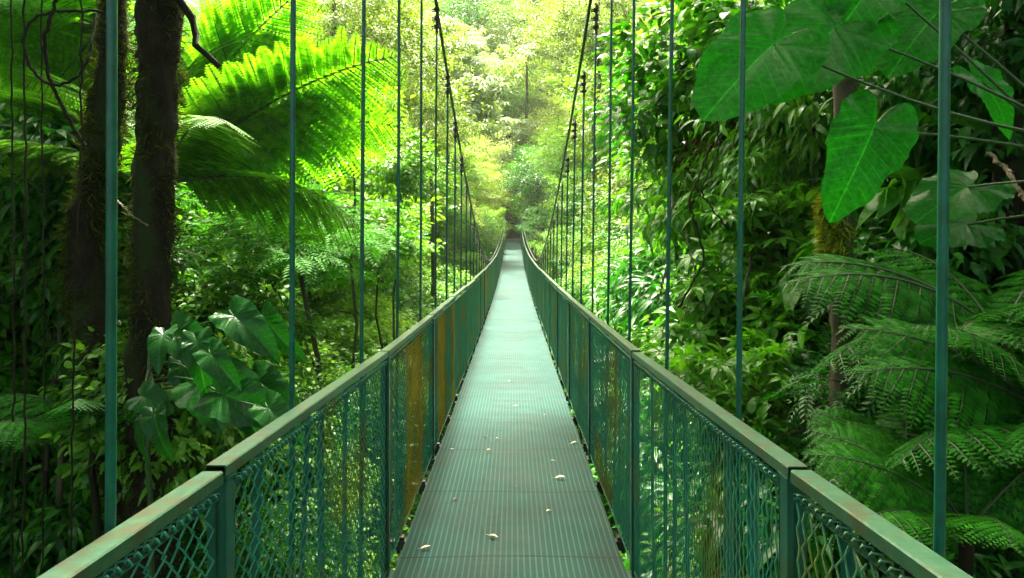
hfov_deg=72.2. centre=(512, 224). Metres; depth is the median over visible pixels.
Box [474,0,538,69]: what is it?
forest tree
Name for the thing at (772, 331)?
bank shrub
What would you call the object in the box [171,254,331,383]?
shrub
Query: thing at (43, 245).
aerial root
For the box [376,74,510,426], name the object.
forest tree
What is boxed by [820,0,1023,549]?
bank shrub
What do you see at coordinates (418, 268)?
understory shrub
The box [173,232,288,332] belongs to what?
forest tree
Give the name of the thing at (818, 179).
bank shrub
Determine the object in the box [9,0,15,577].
aerial root
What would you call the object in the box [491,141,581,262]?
forest tree
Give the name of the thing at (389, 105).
sapling
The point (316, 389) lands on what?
undergrowth shrub
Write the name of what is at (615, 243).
bank shrub
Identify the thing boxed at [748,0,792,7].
bank shrub
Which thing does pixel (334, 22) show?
forest tree
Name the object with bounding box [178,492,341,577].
undergrowth shrub
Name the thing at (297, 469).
undergrowth shrub
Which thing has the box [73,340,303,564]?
undergrowth shrub
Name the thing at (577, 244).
bank shrub
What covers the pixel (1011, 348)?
bank shrub
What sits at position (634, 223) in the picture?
bank shrub
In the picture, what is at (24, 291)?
aerial root
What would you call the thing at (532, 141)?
forest tree
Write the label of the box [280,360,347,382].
understory shrub
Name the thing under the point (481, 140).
forest tree
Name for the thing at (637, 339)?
bank shrub
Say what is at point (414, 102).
forest tree
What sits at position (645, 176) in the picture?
bank shrub
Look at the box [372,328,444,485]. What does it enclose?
understory shrub
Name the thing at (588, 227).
bank shrub
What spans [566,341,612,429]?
bank shrub
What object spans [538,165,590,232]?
forest tree
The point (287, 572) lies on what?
undergrowth shrub
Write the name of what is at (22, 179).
undergrowth shrub
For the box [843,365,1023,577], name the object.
bank shrub
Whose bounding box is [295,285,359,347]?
understory shrub
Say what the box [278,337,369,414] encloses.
understory shrub
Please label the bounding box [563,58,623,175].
bank tree
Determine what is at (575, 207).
bank shrub
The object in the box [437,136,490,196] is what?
forest tree
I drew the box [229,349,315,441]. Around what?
undergrowth shrub
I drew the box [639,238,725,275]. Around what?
bank shrub
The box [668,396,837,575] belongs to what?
bank shrub
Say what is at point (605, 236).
bank shrub
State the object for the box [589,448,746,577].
bank shrub
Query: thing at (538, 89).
forest tree
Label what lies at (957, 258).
bank shrub
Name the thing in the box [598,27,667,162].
bank tree
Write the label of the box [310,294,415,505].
understory shrub
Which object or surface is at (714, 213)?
bent stem
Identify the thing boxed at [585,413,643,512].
bank shrub
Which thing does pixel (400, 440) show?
understory shrub
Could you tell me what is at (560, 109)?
forest tree
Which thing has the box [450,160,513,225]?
forest tree
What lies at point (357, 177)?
bank tree
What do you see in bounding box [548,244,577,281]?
bank shrub
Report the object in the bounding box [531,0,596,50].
forest tree
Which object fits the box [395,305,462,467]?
understory shrub
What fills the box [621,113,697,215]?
bank shrub
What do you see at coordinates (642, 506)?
bank shrub
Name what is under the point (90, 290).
mossy tree
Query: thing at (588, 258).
bank shrub
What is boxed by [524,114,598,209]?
forest tree
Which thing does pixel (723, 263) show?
bank shrub
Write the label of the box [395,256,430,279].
understory shrub
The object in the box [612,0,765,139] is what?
bank tree
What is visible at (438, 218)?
bank tree
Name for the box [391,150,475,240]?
bank tree
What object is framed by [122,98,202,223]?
undergrowth shrub
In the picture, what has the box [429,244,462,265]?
understory shrub
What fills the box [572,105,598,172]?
forest tree
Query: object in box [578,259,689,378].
bank shrub
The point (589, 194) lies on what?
bank shrub
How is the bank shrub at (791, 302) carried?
on the terrain at (510, 234)
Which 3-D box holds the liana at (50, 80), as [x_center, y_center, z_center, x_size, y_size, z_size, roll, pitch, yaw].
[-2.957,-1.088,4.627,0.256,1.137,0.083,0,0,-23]
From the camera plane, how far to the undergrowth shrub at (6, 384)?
6.74 m
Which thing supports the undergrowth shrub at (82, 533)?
on the terrain at (510, 234)
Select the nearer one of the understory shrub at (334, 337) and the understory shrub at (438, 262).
the understory shrub at (334, 337)
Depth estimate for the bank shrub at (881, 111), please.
5.18 m
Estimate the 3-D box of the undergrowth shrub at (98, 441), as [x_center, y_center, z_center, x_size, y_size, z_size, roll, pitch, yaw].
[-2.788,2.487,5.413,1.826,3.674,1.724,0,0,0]
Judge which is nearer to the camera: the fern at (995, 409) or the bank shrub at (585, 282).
the fern at (995, 409)
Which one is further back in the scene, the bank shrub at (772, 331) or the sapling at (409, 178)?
the sapling at (409, 178)
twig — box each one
[117,200,148,225]
[829,428,917,435]
[986,152,1023,200]
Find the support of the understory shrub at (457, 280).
on the terrain at (510, 234)
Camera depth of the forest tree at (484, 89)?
40.56 m
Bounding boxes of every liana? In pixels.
[21,9,102,86]
[42,0,86,146]
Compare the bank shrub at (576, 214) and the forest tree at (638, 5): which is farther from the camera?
the forest tree at (638, 5)
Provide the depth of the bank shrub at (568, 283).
31.13 m
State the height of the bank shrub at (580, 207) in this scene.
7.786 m
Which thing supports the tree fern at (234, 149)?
on the terrain at (510, 234)
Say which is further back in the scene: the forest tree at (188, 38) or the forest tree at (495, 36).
the forest tree at (495, 36)
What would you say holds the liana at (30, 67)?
hanging from the mossy tree at (90, 290)
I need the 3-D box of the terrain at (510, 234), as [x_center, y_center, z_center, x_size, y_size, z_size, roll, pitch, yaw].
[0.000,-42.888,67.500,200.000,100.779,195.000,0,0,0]
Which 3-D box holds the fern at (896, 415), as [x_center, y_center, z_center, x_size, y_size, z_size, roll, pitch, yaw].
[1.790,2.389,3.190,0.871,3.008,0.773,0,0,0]
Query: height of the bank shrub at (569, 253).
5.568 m
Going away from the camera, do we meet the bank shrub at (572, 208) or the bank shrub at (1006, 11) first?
the bank shrub at (1006, 11)
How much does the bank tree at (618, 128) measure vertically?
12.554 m
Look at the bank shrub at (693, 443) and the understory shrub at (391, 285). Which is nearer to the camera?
the bank shrub at (693, 443)
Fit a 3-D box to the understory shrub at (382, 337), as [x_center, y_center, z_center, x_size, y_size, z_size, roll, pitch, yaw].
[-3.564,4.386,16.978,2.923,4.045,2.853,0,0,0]
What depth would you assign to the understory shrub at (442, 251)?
37.84 m
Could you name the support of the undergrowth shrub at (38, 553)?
on the terrain at (510, 234)
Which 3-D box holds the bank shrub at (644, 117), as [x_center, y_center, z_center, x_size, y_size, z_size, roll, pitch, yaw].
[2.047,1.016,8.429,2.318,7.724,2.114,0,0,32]
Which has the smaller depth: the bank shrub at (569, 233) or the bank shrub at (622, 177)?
the bank shrub at (622, 177)
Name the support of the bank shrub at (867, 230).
on the terrain at (510, 234)
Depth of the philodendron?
4.34 m
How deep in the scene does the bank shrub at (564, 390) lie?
13.87 m
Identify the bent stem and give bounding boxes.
[657,196,673,300]
[664,292,696,327]
[677,144,712,307]
[682,231,695,337]
[700,121,728,229]
[724,256,751,380]
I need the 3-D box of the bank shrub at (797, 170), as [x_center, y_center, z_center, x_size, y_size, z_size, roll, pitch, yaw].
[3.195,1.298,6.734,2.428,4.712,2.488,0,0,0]
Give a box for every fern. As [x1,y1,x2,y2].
[0,0,199,281]
[0,0,408,251]
[0,380,176,576]
[776,249,1023,576]
[801,419,1023,576]
[807,402,969,576]
[835,314,1023,479]
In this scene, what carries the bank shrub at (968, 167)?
on the terrain at (510, 234)
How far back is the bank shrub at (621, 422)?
11.09 m
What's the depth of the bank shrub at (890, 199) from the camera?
4.69 m
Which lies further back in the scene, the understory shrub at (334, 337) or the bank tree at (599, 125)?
the bank tree at (599, 125)
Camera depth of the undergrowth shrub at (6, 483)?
6.49 m
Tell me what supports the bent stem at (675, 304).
attached to the bank shrub at (706, 289)
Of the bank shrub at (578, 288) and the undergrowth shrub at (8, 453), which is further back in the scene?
the bank shrub at (578, 288)
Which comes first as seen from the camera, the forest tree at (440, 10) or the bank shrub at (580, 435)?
the bank shrub at (580, 435)
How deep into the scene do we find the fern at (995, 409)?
2.78 m
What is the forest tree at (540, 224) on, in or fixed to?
on the terrain at (510, 234)
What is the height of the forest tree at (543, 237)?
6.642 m
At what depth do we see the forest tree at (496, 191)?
57.05 m
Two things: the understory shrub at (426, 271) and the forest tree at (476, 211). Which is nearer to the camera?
the understory shrub at (426, 271)
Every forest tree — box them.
[127,4,307,266]
[171,195,269,284]
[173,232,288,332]
[174,155,324,259]
[176,185,210,239]
[190,149,387,294]
[250,0,432,317]
[302,0,393,30]
[309,0,496,293]
[349,0,417,30]
[374,10,536,248]
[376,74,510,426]
[409,0,478,57]
[415,1,501,62]
[417,177,484,236]
[423,0,520,133]
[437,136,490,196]
[437,196,488,251]
[444,210,508,265]
[450,130,518,206]
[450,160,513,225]
[453,155,520,243]
[465,0,563,204]
[465,118,553,208]
[466,122,502,190]
[467,204,510,303]
[471,50,551,124]
[473,0,552,22]
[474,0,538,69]
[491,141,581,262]
[492,212,514,227]
[496,112,569,190]
[502,0,625,197]
[504,104,591,198]
[505,213,531,233]
[508,121,590,215]
[509,37,602,119]
[509,183,558,242]
[514,204,565,268]
[520,92,591,189]
[522,225,571,280]
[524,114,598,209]
[525,0,657,217]
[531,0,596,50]
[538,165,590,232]
[541,0,641,27]
[543,12,646,118]
[545,83,599,136]
[570,0,666,30]
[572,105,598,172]
[635,0,677,43]
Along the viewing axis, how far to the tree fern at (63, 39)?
8.03 m
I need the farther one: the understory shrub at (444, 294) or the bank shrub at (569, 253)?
the bank shrub at (569, 253)
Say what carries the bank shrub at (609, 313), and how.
on the terrain at (510, 234)
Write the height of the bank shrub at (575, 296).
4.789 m
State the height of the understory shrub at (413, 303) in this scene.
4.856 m
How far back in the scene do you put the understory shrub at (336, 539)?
7.36 m
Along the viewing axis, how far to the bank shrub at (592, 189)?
34.03 m
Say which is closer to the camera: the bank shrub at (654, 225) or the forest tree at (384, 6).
the bank shrub at (654, 225)
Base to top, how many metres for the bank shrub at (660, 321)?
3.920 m
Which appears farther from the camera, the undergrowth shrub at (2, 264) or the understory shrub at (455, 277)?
the understory shrub at (455, 277)
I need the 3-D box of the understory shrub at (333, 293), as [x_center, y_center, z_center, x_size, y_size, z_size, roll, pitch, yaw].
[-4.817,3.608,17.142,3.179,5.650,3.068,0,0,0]
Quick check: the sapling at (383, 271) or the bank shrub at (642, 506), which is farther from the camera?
the sapling at (383, 271)
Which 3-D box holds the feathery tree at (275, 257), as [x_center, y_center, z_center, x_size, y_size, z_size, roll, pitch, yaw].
[-2.562,2.197,8.871,3.253,5.789,3.740,0,0,0]
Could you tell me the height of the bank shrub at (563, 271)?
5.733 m
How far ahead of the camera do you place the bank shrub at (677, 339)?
9.31 m
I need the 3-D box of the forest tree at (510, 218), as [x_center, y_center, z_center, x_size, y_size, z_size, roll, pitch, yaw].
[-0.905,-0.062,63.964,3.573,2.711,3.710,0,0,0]
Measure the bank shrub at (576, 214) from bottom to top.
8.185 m
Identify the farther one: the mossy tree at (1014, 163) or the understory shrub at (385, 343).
the understory shrub at (385, 343)
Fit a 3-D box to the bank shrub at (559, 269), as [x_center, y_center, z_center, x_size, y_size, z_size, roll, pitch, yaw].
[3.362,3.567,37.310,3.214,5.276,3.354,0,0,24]
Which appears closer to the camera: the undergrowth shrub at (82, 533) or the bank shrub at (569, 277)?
the undergrowth shrub at (82, 533)
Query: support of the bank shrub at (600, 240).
on the terrain at (510, 234)
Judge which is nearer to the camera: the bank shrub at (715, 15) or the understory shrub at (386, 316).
the bank shrub at (715, 15)
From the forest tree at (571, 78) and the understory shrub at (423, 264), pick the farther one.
the forest tree at (571, 78)
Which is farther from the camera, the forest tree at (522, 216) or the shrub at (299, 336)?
the forest tree at (522, 216)
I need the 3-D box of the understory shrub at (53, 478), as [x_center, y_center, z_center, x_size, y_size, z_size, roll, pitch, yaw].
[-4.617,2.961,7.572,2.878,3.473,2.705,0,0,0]
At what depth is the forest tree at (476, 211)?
41.68 m
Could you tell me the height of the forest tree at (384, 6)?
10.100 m
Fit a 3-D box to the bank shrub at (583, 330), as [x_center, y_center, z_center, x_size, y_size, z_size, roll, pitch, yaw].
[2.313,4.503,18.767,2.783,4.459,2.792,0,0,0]
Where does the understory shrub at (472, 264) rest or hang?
on the terrain at (510, 234)
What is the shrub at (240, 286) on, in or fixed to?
on the terrain at (510, 234)
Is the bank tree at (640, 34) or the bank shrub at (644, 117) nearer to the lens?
the bank shrub at (644, 117)
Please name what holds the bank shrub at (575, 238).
on the terrain at (510, 234)
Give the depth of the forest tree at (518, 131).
63.99 m
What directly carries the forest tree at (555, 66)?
on the terrain at (510, 234)
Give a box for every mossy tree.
[49,0,136,567]
[116,0,220,577]
[809,77,865,481]
[981,15,1023,576]
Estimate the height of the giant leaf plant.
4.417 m
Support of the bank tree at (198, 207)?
on the terrain at (510, 234)
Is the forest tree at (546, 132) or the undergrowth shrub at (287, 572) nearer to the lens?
the undergrowth shrub at (287, 572)
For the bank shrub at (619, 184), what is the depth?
25.11 m
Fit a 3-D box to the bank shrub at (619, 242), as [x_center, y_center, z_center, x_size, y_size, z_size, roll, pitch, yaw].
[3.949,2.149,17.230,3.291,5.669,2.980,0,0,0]
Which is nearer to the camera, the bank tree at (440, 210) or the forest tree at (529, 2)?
the bank tree at (440, 210)
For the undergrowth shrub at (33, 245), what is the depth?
6.43 m
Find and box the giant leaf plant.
[691,0,1023,247]
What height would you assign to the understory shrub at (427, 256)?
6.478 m
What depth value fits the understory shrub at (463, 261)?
35.95 m
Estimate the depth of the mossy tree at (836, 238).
4.25 m
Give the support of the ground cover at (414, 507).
on the terrain at (510, 234)
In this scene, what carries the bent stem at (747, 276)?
attached to the bank shrub at (765, 353)
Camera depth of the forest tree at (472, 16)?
68.76 m
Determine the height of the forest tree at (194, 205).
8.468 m
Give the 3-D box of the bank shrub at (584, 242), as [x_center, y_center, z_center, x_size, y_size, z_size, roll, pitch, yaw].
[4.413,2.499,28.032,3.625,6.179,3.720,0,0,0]
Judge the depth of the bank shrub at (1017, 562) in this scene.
3.42 m
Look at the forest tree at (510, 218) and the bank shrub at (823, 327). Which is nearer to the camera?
the bank shrub at (823, 327)
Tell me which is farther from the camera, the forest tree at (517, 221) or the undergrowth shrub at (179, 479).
the forest tree at (517, 221)
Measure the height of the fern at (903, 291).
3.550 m
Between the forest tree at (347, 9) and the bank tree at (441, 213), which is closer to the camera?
the bank tree at (441, 213)
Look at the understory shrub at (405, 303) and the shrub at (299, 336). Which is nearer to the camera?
the shrub at (299, 336)
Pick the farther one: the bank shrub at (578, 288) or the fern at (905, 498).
the bank shrub at (578, 288)
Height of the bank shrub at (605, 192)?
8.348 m
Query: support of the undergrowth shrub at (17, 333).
on the terrain at (510, 234)
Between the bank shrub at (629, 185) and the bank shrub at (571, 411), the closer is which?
the bank shrub at (571, 411)
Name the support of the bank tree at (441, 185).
on the terrain at (510, 234)
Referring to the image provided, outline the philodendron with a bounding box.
[125,295,305,577]
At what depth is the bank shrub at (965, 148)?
4.37 m
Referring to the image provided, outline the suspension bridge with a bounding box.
[37,0,972,577]
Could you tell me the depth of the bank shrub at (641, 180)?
20.25 m
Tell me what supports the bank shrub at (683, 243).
on the terrain at (510, 234)
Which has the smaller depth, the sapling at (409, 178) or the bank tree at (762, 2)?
the bank tree at (762, 2)
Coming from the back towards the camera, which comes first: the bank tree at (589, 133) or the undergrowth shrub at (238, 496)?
the bank tree at (589, 133)
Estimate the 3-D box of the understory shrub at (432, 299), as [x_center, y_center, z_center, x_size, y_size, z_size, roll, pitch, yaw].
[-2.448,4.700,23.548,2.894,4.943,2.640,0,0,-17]
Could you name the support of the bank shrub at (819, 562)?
on the terrain at (510, 234)
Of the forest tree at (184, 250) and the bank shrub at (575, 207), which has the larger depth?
the bank shrub at (575, 207)
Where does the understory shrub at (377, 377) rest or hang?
on the terrain at (510, 234)
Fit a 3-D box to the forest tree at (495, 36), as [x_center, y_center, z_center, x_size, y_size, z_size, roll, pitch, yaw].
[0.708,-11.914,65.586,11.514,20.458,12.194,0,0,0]
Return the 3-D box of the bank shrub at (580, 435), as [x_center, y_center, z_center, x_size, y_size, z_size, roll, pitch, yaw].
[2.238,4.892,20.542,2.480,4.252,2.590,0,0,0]
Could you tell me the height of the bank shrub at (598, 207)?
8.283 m
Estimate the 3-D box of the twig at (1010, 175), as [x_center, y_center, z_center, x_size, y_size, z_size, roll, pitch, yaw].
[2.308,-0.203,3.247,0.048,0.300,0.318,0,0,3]
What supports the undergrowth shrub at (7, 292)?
on the terrain at (510, 234)
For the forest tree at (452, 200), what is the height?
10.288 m
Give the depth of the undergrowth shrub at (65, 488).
6.56 m
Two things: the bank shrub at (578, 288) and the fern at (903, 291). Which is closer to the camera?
the fern at (903, 291)
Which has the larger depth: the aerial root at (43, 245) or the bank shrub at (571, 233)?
the bank shrub at (571, 233)
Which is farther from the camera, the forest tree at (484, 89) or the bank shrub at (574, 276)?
the forest tree at (484, 89)
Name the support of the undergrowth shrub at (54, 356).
on the terrain at (510, 234)
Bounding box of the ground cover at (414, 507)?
[330,295,977,577]
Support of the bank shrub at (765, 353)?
on the terrain at (510, 234)
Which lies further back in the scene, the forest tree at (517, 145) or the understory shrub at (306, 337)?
the forest tree at (517, 145)
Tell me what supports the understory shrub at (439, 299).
on the terrain at (510, 234)
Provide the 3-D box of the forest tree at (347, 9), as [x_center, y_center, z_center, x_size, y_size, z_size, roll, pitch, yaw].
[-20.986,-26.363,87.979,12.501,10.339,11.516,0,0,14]
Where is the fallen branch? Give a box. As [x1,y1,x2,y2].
[262,264,315,370]
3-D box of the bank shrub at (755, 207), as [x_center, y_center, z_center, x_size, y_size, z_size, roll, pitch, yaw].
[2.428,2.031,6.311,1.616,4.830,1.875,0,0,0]
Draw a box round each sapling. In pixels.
[300,42,415,553]
[334,198,445,563]
[352,124,460,520]
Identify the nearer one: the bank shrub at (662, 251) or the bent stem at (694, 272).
the bent stem at (694, 272)
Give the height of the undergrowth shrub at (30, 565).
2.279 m
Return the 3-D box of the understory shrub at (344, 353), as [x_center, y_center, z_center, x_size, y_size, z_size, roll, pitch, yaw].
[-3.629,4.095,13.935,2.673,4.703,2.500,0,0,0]
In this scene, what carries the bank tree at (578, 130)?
on the terrain at (510, 234)
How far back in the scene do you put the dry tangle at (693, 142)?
8.38 m
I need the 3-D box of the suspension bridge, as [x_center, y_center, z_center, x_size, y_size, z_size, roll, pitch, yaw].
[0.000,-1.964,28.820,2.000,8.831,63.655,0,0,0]
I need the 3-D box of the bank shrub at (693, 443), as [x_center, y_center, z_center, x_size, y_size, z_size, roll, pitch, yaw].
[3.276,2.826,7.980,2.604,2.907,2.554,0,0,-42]
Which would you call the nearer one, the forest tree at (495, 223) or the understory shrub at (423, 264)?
the understory shrub at (423, 264)
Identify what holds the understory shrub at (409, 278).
on the terrain at (510, 234)
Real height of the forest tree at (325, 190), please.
8.088 m
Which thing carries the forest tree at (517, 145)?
on the terrain at (510, 234)
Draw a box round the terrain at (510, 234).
[96,0,980,577]
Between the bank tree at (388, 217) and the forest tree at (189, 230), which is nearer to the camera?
the forest tree at (189, 230)
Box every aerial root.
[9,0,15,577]
[20,0,27,577]
[39,0,45,575]
[69,0,83,555]
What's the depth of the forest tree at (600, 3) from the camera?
86.01 m
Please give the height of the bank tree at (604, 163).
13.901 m
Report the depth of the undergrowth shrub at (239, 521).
6.26 m
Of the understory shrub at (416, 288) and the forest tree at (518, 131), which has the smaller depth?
the understory shrub at (416, 288)
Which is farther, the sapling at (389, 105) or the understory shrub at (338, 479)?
the sapling at (389, 105)
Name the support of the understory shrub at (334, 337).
on the terrain at (510, 234)
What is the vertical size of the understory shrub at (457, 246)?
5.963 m
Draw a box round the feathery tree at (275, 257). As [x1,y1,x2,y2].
[129,171,439,553]
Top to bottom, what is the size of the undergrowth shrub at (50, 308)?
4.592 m
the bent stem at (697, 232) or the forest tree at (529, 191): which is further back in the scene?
the forest tree at (529, 191)
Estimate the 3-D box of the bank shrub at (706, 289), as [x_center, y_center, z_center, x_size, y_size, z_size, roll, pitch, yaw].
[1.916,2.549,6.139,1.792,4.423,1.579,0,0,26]
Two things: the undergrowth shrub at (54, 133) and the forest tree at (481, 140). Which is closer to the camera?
the undergrowth shrub at (54, 133)
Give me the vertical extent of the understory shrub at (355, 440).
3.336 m
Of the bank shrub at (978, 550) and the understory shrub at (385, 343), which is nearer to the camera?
the bank shrub at (978, 550)
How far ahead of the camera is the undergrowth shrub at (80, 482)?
5.92 m
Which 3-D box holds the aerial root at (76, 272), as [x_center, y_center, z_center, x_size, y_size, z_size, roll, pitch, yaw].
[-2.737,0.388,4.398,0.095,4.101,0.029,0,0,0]
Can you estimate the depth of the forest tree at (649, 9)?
75.94 m
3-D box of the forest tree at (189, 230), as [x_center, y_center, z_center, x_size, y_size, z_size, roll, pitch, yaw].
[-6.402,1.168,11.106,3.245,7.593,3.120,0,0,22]
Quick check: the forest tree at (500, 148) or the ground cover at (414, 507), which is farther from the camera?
the forest tree at (500, 148)
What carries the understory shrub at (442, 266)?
on the terrain at (510, 234)
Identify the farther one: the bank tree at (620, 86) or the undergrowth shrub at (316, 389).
the bank tree at (620, 86)
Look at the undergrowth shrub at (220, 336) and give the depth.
6.42 m
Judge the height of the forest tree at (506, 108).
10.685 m
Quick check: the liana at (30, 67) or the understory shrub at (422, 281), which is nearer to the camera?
the liana at (30, 67)
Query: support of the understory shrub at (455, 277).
on the terrain at (510, 234)
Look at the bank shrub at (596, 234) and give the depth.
26.86 m
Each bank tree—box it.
[175,145,388,292]
[186,118,441,306]
[309,144,412,231]
[320,137,445,260]
[360,140,448,274]
[372,169,456,242]
[387,134,450,230]
[390,137,473,258]
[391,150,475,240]
[545,56,626,182]
[561,70,613,180]
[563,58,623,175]
[571,31,636,187]
[573,33,658,181]
[584,52,683,193]
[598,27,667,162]
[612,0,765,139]
[613,0,721,146]
[613,0,763,128]
[734,0,826,93]
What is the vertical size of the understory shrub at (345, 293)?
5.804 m
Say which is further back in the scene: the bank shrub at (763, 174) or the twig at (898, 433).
the bank shrub at (763, 174)
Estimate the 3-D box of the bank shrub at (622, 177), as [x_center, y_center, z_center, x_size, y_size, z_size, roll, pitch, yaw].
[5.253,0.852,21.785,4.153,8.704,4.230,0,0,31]
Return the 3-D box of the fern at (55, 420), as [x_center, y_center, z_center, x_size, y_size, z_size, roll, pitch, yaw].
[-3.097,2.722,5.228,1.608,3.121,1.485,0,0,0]
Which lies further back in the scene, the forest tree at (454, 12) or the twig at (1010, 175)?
the forest tree at (454, 12)
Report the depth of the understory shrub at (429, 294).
24.45 m
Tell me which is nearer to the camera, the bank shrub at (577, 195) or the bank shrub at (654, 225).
the bank shrub at (654, 225)
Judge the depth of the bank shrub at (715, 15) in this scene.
7.59 m
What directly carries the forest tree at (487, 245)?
on the terrain at (510, 234)
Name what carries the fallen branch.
on the shrub at (299, 336)
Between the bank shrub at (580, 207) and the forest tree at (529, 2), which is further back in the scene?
the forest tree at (529, 2)
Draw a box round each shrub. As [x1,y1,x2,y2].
[0,93,178,498]
[0,164,133,562]
[0,205,127,462]
[0,219,34,310]
[0,234,76,421]
[0,314,79,476]
[0,351,83,484]
[0,367,66,495]
[0,436,84,577]
[0,448,104,577]
[0,457,80,565]
[0,462,104,577]
[0,476,104,567]
[1,133,132,227]
[1,223,219,387]
[5,313,85,461]
[17,295,217,418]
[26,342,302,530]
[38,313,248,535]
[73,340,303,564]
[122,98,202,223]
[123,330,295,508]
[169,205,320,331]
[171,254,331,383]
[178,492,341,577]
[180,438,358,577]
[180,440,299,559]
[182,518,334,577]
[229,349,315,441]
[262,409,369,560]
[271,353,378,536]
[274,292,350,380]
[278,272,367,322]
[278,305,330,368]
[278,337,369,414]
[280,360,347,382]
[280,487,407,577]
[284,273,376,312]
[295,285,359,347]
[301,315,384,384]
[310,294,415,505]
[310,438,398,534]
[324,375,417,548]
[338,323,399,370]
[339,357,442,554]
[342,290,417,459]
[350,336,449,504]
[351,270,391,315]
[355,378,439,537]
[364,282,428,334]
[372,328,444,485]
[388,283,436,314]
[389,262,437,308]
[389,271,440,418]
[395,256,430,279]
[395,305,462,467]
[400,300,433,446]
[402,273,430,295]
[406,266,456,295]
[407,294,462,345]
[410,259,426,286]
[412,255,430,268]
[415,280,459,305]
[422,252,464,278]
[422,258,451,279]
[422,264,471,293]
[426,291,477,435]
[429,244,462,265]
[430,242,451,252]
[437,240,477,265]
[437,271,471,290]
[437,281,471,402]
[437,282,468,410]
[445,250,484,343]
[448,254,484,279]
[544,245,583,283]
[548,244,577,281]
[549,236,584,278]
[553,329,601,443]
[555,275,590,400]
[558,247,600,304]
[558,262,583,303]
[559,216,578,250]
[560,195,588,239]
[560,195,589,231]
[561,312,620,441]
[562,223,578,240]
[562,248,603,302]
[563,187,600,229]
[563,339,653,425]
[564,269,585,303]
[564,276,599,304]
[565,211,584,232]
[566,176,600,217]
[566,177,599,232]
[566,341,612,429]
[568,213,596,254]
[568,226,589,260]
[570,167,620,222]
[570,196,606,256]
[570,246,619,296]
[575,212,623,266]
[576,252,710,341]
[577,164,628,225]
[577,174,629,239]
[577,250,618,318]
[578,223,607,259]
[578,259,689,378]
[579,213,623,273]
[580,158,636,239]
[583,267,625,323]
[585,0,711,490]
[585,377,688,545]
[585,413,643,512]
[586,158,645,231]
[586,241,653,325]
[588,205,642,290]
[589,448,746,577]
[590,134,752,557]
[593,280,654,337]
[594,217,633,252]
[597,146,649,236]
[597,386,715,530]
[610,231,662,282]
[612,136,656,201]
[612,136,684,215]
[614,203,663,262]
[617,234,684,291]
[617,305,688,359]
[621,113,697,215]
[621,159,667,219]
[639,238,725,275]
[640,263,828,577]
[641,326,824,481]
[641,435,899,577]
[642,485,746,577]
[644,0,788,153]
[645,88,832,232]
[647,279,699,382]
[654,293,803,359]
[655,181,733,252]
[657,192,817,350]
[659,348,799,487]
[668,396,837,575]
[691,299,880,442]
[697,181,830,357]
[716,28,858,366]
[734,125,887,259]
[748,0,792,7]
[748,269,959,427]
[748,322,1006,568]
[749,162,983,538]
[762,221,970,379]
[788,209,1023,562]
[794,177,1022,293]
[798,94,1015,320]
[805,10,1002,167]
[807,463,1023,577]
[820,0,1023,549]
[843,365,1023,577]
[874,265,1023,577]
[877,29,994,192]
[908,91,1023,225]
[958,269,1023,380]
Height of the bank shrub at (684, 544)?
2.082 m
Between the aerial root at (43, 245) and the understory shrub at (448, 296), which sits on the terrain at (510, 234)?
the understory shrub at (448, 296)
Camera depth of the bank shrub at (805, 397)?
4.32 m
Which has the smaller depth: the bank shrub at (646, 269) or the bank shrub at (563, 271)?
the bank shrub at (646, 269)
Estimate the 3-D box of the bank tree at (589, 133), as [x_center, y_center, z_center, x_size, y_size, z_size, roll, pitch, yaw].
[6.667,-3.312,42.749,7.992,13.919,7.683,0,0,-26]
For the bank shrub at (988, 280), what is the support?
on the terrain at (510, 234)
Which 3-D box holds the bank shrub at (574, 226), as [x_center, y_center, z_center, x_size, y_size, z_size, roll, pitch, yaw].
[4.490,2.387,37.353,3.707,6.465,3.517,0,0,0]
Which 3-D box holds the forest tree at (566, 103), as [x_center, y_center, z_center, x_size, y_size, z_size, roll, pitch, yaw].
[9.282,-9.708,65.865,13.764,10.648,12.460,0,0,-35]
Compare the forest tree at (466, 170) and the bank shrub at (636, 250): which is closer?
the bank shrub at (636, 250)
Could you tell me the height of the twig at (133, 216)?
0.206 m
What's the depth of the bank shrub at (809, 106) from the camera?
6.08 m
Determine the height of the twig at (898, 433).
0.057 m
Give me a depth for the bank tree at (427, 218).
25.25 m
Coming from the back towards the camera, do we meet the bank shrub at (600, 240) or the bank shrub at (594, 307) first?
the bank shrub at (600, 240)
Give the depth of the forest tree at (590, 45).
33.72 m
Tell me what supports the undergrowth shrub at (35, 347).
on the terrain at (510, 234)
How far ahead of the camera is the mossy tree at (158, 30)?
4.89 m
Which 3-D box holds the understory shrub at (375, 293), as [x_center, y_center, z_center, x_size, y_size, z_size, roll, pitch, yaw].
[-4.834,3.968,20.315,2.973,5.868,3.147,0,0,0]
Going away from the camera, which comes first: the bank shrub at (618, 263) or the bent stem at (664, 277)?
the bent stem at (664, 277)

